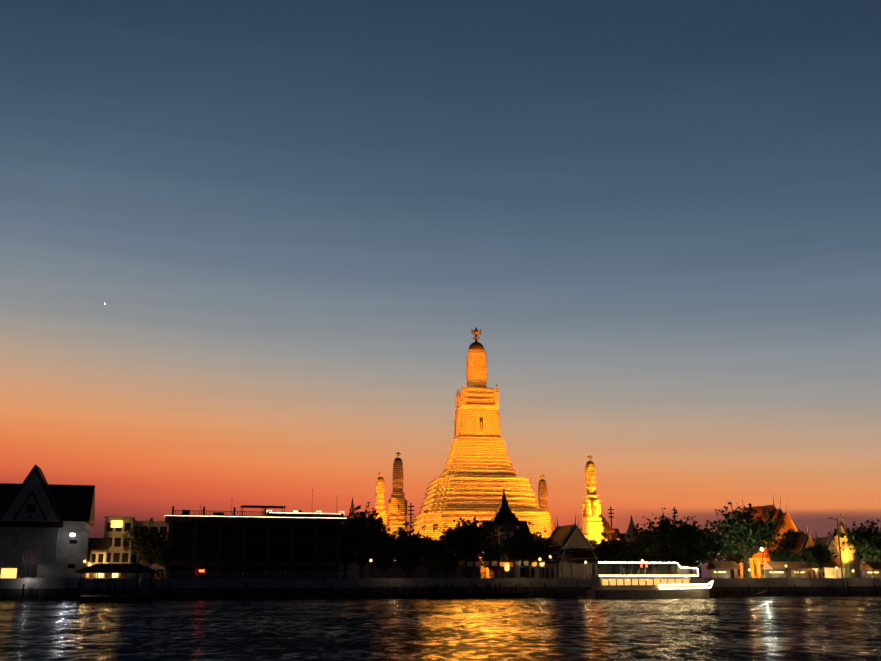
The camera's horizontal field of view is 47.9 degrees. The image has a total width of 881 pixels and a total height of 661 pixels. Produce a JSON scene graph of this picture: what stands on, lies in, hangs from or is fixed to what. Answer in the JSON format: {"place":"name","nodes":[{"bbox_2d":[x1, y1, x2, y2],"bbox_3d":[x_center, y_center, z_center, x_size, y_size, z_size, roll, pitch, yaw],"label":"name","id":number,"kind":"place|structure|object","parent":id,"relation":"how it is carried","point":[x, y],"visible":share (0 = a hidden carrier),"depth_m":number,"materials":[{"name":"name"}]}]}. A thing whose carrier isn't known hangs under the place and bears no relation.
{"place":"outdoors","nodes":[
{"label":"outdoors","id":0,"kind":"place"},
{"bbox_2d":[20,549,36,577],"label":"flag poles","id":1,"kind":"object","parent":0,"point":[30,555],"visible":0.88,"depth_m":180.95,"materials":[{"name":"white paint"}]},
{"bbox_2d":[0,464,94,577],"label":"gabled hall","id":2,"kind":"structure","parent":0,"point":[41,516],"depth_m":189.39,"materials":[{"name":"beige paint"}]},
{"bbox_2d":[36,564,67,577],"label":"crenellated wall","id":3,"kind":"structure","parent":0,"point":[51,571],"depth_m":182.15,"materials":[{"name":"white paint"}]},
{"bbox_2d":[130,521,168,577],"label":"building","id":4,"kind":"structure","parent":0,"point":[161,526],"depth_m":228.52,"materials":[{"name":"white paint"}]},
{"bbox_2d":[343,497,357,522],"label":"spire","id":5,"kind":"structure","parent":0,"point":[350,515],"depth_m":317.52,"materials":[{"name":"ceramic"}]},
{"bbox_2d":[0,596,880,660],"bbox_3d":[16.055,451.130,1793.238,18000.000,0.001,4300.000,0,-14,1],"label":"river water","id":6,"kind":"structure","parent":0,"point":[796,628],"depth_m":76.89,"materials":[{"name":"black liquid"}]},
{"bbox_2d":[74,562,156,602],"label":"ferry pier","id":7,"kind":"structure","parent":6,"relation":"in","point":[138,571],"depth_m":161.06,"materials":[{"name":"grey paint"}]},
{"bbox_2d":[21,581,880,599],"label":"quay fenders","id":8,"kind":"object","parent":6,"relation":"in","point":[848,587],"visible":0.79,"depth_m":193.92,"materials":[{"name":"black rubber"}]},
{"bbox_2d":[586,562,712,598],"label":"cruise boat","id":9,"kind":"object","parent":6,"relation":"on","point":[676,583],"visible":0.96,"depth_m":191.87,"materials":[{"name":"white metal"}]},
{"bbox_2d":[713,588,766,596],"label":"long tail boat","id":10,"kind":"object","parent":6,"relation":"on","point":[724,594],"visible":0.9,"depth_m":208.07,"materials":[{"name":"brown wood"}]},
{"bbox_2d":[828,518,844,595],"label":"lamp post","id":11,"kind":"object","parent":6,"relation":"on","point":[840,556],"visible":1,"depth_m":221.18,"materials":[{"name":"black metal"}]},
{"bbox_2d":[0,586,880,599],"bbox_3d":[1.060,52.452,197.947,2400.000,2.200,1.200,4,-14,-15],"label":"embankment","id":12,"kind":"structure","parent":0,"point":[58,594],"depth_m":192.91,"materials":[{"name":"concrete"}]},
{"bbox_2d":[0,578,880,588],"bbox_3d":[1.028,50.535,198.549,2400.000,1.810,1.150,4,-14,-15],"label":"wall","id":13,"kind":"structure","parent":12,"relation":"on","point":[18,583],"depth_m":190.28,"materials":[{"name":"concrete"}]},
{"bbox_2d":[155,572,350,577],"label":"fence","id":14,"kind":"object","parent":13,"relation":"on","point":[255,574],"visible":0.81,"depth_m":188.92,"materials":[{"name":"black metal"}]},
{"bbox_2d":[359,578,575,586],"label":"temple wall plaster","id":15,"kind":"object","parent":13,"relation":"attached to","point":[411,582],"visible":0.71,"depth_m":198.90,"materials":[{"name":"paint"}]},
{"bbox_2d":[0,0,880,577],"label":"sky","id":16,"kind":"structure","parent":0,"point":[293,223],"materials":[{"name":"blue"}]},
{"bbox_2d":[481,488,528,567],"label":"mondop","id":17,"kind":"structure","parent":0,"point":[506,518],"depth_m":280.75,"materials":[{"name":"ceramic"}]},
{"bbox_2d":[459,556,572,577],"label":"pavilion","id":18,"kind":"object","parent":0,"point":[507,565],"visible":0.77,"depth_m":204.40,"materials":[{"name":"grey paint"}]},
{"bbox_2d":[500,536,566,577],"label":"building","id":19,"kind":"structure","parent":0,"point":[534,571],"depth_m":248.87,"materials":[{"name":"tile"}]},
{"bbox_2d":[537,516,597,577],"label":"pavilion","id":20,"kind":"structure","parent":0,"point":[573,539],"depth_m":218.15,"materials":[{"name":"tile"}]},
{"bbox_2d":[580,512,621,540],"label":"temple building","id":21,"kind":"structure","parent":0,"point":[607,528],"depth_m":326.35,"materials":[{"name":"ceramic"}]},
{"bbox_2d":[624,515,635,542],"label":"spire","id":22,"kind":"structure","parent":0,"point":[631,526],"depth_m":409.58,"materials":[{"name":"white paint"}]},
{"bbox_2d":[552,532,825,567],"bbox_3d":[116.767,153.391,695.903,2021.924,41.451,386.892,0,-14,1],"label":"distant buildings","id":23,"kind":"structure","parent":0,"point":[621,534],"depth_m":730.89,"materials":[{"name":"grey"}]},
{"bbox_2d":[722,496,797,577],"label":"ordination hall","id":24,"kind":"structure","parent":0,"point":[756,564],"depth_m":305.32,"materials":[{"name":"orange tile"}]},
{"label":"land","id":25,"kind":"structure","parent":0,"visible":0},
{"bbox_2d":[0,568,17,577],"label":"lit window","id":26,"kind":"structure","parent":25,"relation":"on","point":[8,572],"depth_m":179.15,"materials":[{"name":"yellow glass"}]},
{"bbox_2d":[85,549,91,577],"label":"building","id":27,"kind":"structure","parent":25,"relation":"on","point":[89,555],"depth_m":204.80,"materials":[{"name":"white paint"}]},
{"bbox_2d":[88,538,109,577],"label":"shop house","id":28,"kind":"structure","parent":25,"relation":"on","point":[99,547],"depth_m":212.46,"materials":[{"name":"white paint"}]},
{"bbox_2d":[104,516,135,577],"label":"shop house","id":29,"kind":"structure","parent":25,"relation":"on","point":[115,528],"depth_m":221.13,"materials":[{"name":"white paint"}]},
{"bbox_2d":[122,518,167,564],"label":"tree","id":30,"kind":"object","parent":25,"relation":"on","point":[147,540],"visible":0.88,"depth_m":205.79,"materials":[{"name":"green plant"}]},
{"bbox_2d":[147,540,179,577],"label":"tree","id":31,"kind":"object","parent":25,"relation":"on","point":[160,552],"visible":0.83,"depth_m":197.95,"materials":[{"name":"green plant"}]},
{"bbox_2d":[165,489,345,577],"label":"building","id":32,"kind":"structure","parent":25,"relation":"on","point":[294,541],"depth_m":202.75,"materials":[{"name":"black"}]},
{"bbox_2d":[334,502,392,577],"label":"tree","id":33,"kind":"object","parent":25,"relation":"on","point":[356,530],"visible":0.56,"depth_m":207.77,"materials":[{"name":"green plant"}]},
{"bbox_2d":[356,522,403,577],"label":"tree","id":34,"kind":"object","parent":25,"relation":"on","point":[385,547],"visible":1,"depth_m":203.87,"materials":[{"name":"green plant"}]},
{"bbox_2d":[373,472,387,532],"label":"temple tower","id":35,"kind":"structure","parent":25,"relation":"on","point":[379,508],"depth_m":348.56,"materials":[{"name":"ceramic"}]},
{"bbox_2d":[387,452,407,538],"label":"temple tower","id":36,"kind":"structure","parent":25,"relation":"on","point":[397,508],"depth_m":290.36,"materials":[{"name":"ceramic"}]},
{"bbox_2d":[391,521,431,577],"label":"tree","id":37,"kind":"object","parent":25,"relation":"on","point":[409,560],"visible":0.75,"depth_m":211.67,"materials":[{"name":"green plant"}]},
{"bbox_2d":[413,535,448,577],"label":"tree","id":38,"kind":"object","parent":25,"relation":"on","point":[428,549],"visible":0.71,"depth_m":206.29,"materials":[{"name":"green plant"}]},
{"bbox_2d":[427,540,464,577],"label":"tree","id":39,"kind":"object","parent":25,"relation":"on","point":[447,560],"visible":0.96,"depth_m":205.03,"materials":[{"name":"green plant"}]},
{"bbox_2d":[429,515,514,577],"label":"tree","id":40,"kind":"object","parent":25,"relation":"on","point":[470,541],"visible":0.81,"depth_m":219.71,"materials":[{"name":"green plant"}]},
{"bbox_2d":[410,327,552,577],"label":"temple tower","id":41,"kind":"structure","parent":25,"relation":"on","point":[477,475],"depth_m":316.82,"materials":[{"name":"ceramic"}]},
{"bbox_2d":[475,542,508,577],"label":"tree","id":42,"kind":"object","parent":25,"relation":"on","point":[497,551],"visible":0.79,"depth_m":208.65,"materials":[{"name":"green plant"}]},
{"bbox_2d":[339,553,667,577],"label":"temple cloister","id":43,"kind":"structure","parent":25,"relation":"on","point":[353,568],"depth_m":260.39,"materials":[{"name":"tile"}]},
{"bbox_2d":[497,522,550,577],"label":"tree","id":44,"kind":"object","parent":25,"relation":"on","point":[527,545],"visible":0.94,"depth_m":222.98,"materials":[{"name":"green plant"}]},
{"bbox_2d":[408,503,677,565],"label":"telecom masts","id":45,"kind":"object","parent":25,"relation":"on","point":[610,513],"visible":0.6,"depth_m":440.91,"materials":[{"name":"grey metal"}]},
{"bbox_2d":[538,475,551,528],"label":"temple tower","id":46,"kind":"structure","parent":25,"relation":"on","point":[542,496],"depth_m":357.49,"materials":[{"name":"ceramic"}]},
{"bbox_2d":[581,455,603,543],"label":"tower","id":47,"kind":"structure","parent":25,"relation":"on","point":[592,527],"depth_m":298.44,"materials":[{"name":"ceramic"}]},
{"bbox_2d":[587,538,605,574],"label":"tree","id":48,"kind":"object","parent":25,"relation":"on","point":[597,557],"visible":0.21,"depth_m":258.51,"materials":[{"name":"green plant"}]},
{"bbox_2d":[592,532,630,574],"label":"tree","id":49,"kind":"object","parent":25,"relation":"on","point":[613,549],"visible":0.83,"depth_m":230.40,"materials":[{"name":"green plant"}]},
{"bbox_2d":[618,541,635,574],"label":"tree","id":50,"kind":"object","parent":25,"relation":"on","point":[627,566],"visible":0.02,"depth_m":265.88,"materials":[{"name":"green plant"}]},
{"bbox_2d":[626,534,663,574],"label":"tree","id":51,"kind":"object","parent":25,"relation":"on","point":[647,548],"visible":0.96,"depth_m":219.50,"materials":[{"name":"green plant"}]},
{"bbox_2d":[627,523,675,574],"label":"tree","id":52,"kind":"object","parent":25,"relation":"on","point":[635,540],"visible":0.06,"depth_m":275.60,"materials":[{"name":"green plant"}]},
{"bbox_2d":[632,507,707,574],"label":"tree","id":53,"kind":"object","parent":25,"relation":"on","point":[670,538],"visible":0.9,"depth_m":229.94,"materials":[{"name":"green plant"}]},
{"bbox_2d":[672,548,701,577],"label":"tree","id":54,"kind":"object","parent":25,"relation":"on","point":[689,559],"visible":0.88,"depth_m":228.26,"materials":[{"name":"green plant"}]},
{"bbox_2d":[676,521,711,577],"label":"tree","id":55,"kind":"object","parent":25,"relation":"on","point":[699,567],"visible":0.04,"depth_m":276.26,"materials":[{"name":"green plant"}]},
{"bbox_2d":[693,525,730,563],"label":"tree","id":56,"kind":"object","parent":25,"relation":"on","point":[713,548],"visible":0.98,"depth_m":226.54,"materials":[{"name":"green plant"}]},
{"bbox_2d":[706,561,739,577],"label":"kiosk","id":57,"kind":"object","parent":25,"relation":"on","point":[719,569],"visible":0.79,"depth_m":224.13,"materials":[{"name":"concrete"}]},
{"bbox_2d":[714,534,752,577],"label":"tree","id":58,"kind":"object","parent":25,"relation":"on","point":[737,557],"visible":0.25,"depth_m":296.20,"materials":[{"name":"green plant"}]},
{"bbox_2d":[704,501,785,577],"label":"tree","id":59,"kind":"object","parent":25,"relation":"on","point":[744,534],"visible":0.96,"depth_m":238.04,"materials":[{"name":"green plant"}]},
{"bbox_2d":[761,561,798,577],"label":"kiosk","id":60,"kind":"object","parent":25,"relation":"on","point":[772,569],"visible":0.79,"depth_m":227.44,"materials":[{"name":"concrete"}]},
{"bbox_2d":[769,548,802,561],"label":"tree","id":61,"kind":"object","parent":25,"relation":"on","point":[780,555],"visible":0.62,"depth_m":239.04,"materials":[{"name":"green plant"}]},
{"bbox_2d":[770,529,813,552],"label":"tree","id":62,"kind":"object","parent":25,"relation":"on","point":[788,541],"visible":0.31,"depth_m":285.76,"materials":[{"name":"green plant"}]},
{"bbox_2d":[781,528,813,577],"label":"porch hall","id":63,"kind":"structure","parent":25,"relation":"on","point":[805,541],"depth_m":282.09,"materials":[{"name":"orange tile"}]},
{"bbox_2d":[790,562,818,577],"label":"building","id":64,"kind":"structure","parent":25,"relation":"on","point":[804,568],"depth_m":228.98,"materials":[{"name":"concrete"}]},
{"bbox_2d":[798,543,837,577],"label":"tree","id":65,"kind":"object","parent":25,"relation":"on","point":[819,556],"visible":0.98,"depth_m":228.44,"materials":[{"name":"green plant"}]},
{"bbox_2d":[809,529,844,577],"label":"temple building","id":66,"kind":"structure","parent":25,"relation":"on","point":[829,571],"depth_m":252.29,"materials":[{"name":"white tile"}]},
{"bbox_2d":[827,521,862,560],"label":"tree","id":67,"kind":"object","parent":25,"relation":"on","point":[835,531],"visible":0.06,"depth_m":302.75,"materials":[{"name":"green plant"}]},
{"bbox_2d":[834,511,861,577],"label":"golden chedi","id":68,"kind":"structure","parent":25,"relation":"on","point":[850,561],"depth_m":267.58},
{"bbox_2d":[839,519,880,563],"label":"tree","id":69,"kind":"object","parent":25,"relation":"on","point":[865,542],"visible":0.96,"depth_m":242.26,"materials":[{"name":"green plant"}]},
{"bbox_2d":[860,562,880,577],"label":"kiosk","id":70,"kind":"object","parent":25,"relation":"on","point":[872,569],"visible":0.81,"depth_m":234.51,"materials":[{"name":"concrete"}]},
{"bbox_2d":[870,519,880,561],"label":"tree","id":71,"kind":"object","parent":25,"relation":"on","point":[871,522],"visible":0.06,"depth_m":296.28,"materials":[{"name":"green plant"}]},
{"bbox_2d":[874,544,880,561],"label":"tree","id":72,"kind":"object","parent":25,"relation":"on","point":[879,557],"visible":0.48,"depth_m":240.66,"materials":[{"name":"green plant"}]}
]}

